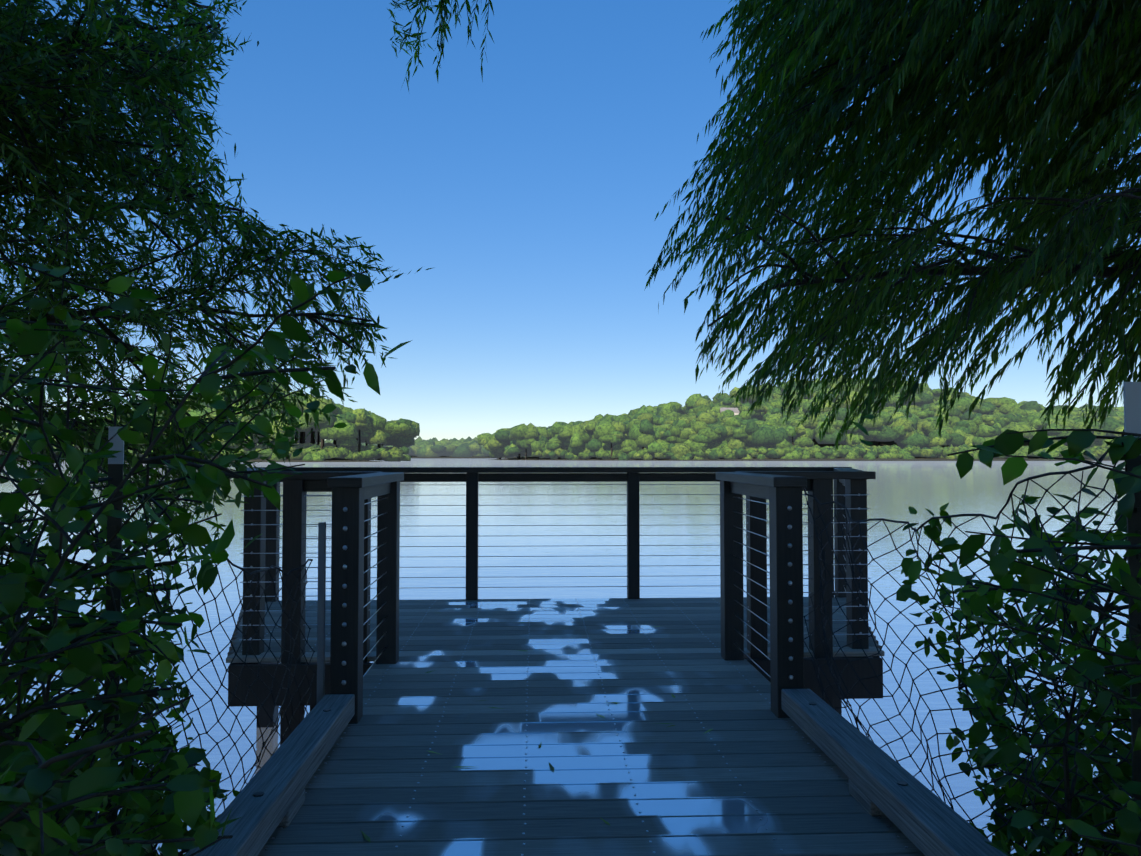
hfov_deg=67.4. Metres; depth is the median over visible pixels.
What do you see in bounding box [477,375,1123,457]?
hill tree crowns
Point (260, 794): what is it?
pier kerb bolts
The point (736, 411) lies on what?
house
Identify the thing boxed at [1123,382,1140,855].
fence post
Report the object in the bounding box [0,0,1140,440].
sky
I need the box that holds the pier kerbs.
[185,689,1006,855]
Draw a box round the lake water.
[0,458,1130,853]
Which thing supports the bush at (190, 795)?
on the terrain
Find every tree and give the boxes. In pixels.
[0,0,792,608]
[644,0,1140,449]
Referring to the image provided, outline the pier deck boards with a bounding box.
[226,597,924,855]
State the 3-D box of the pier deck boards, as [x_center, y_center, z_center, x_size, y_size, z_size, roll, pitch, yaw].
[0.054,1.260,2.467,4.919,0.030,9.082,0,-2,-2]
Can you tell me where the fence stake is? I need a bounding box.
[317,522,325,702]
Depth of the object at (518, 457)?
440.93 m
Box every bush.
[0,194,411,855]
[65,442,1109,461]
[851,414,1140,855]
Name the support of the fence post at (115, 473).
on the terrain
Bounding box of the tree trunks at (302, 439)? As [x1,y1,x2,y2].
[208,428,382,459]
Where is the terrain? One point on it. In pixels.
(875, 443)
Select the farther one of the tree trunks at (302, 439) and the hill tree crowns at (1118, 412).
the hill tree crowns at (1118, 412)
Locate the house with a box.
[720,408,739,414]
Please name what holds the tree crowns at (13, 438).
on the terrain
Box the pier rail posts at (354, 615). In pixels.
[242,473,868,745]
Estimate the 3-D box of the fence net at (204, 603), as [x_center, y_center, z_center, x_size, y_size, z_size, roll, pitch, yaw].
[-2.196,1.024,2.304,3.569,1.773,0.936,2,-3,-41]
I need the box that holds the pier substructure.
[228,656,882,727]
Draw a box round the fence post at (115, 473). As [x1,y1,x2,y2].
[102,427,123,835]
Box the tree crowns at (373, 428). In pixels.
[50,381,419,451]
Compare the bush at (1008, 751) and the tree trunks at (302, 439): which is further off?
the tree trunks at (302, 439)
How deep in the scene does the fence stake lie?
3.76 m
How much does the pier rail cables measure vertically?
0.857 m
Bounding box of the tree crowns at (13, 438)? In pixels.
[0,422,54,453]
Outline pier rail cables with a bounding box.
[239,484,870,684]
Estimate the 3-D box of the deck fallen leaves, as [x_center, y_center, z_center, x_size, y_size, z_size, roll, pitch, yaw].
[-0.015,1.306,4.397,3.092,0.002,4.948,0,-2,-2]
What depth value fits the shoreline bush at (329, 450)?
404.68 m
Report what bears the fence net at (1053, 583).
attached to the fence post at (1132, 406)
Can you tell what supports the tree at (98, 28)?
on the terrain
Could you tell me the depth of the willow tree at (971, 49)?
5.09 m
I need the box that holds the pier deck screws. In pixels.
[265,598,907,855]
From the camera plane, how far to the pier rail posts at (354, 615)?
4.95 m
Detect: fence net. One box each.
[0,477,314,855]
[803,430,1140,855]
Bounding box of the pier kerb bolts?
[253,702,907,796]
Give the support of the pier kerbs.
on the pier substructure
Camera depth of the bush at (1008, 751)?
2.28 m
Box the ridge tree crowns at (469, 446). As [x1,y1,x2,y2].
[188,436,530,456]
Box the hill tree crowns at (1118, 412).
[979,398,1123,419]
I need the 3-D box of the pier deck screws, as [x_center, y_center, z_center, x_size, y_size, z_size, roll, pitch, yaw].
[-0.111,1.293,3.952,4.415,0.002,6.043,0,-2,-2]
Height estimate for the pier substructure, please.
2.969 m
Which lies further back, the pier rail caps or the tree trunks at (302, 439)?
the tree trunks at (302, 439)
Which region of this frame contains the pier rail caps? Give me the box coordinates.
[240,467,875,499]
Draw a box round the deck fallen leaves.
[361,622,711,842]
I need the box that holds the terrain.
[0,438,1123,461]

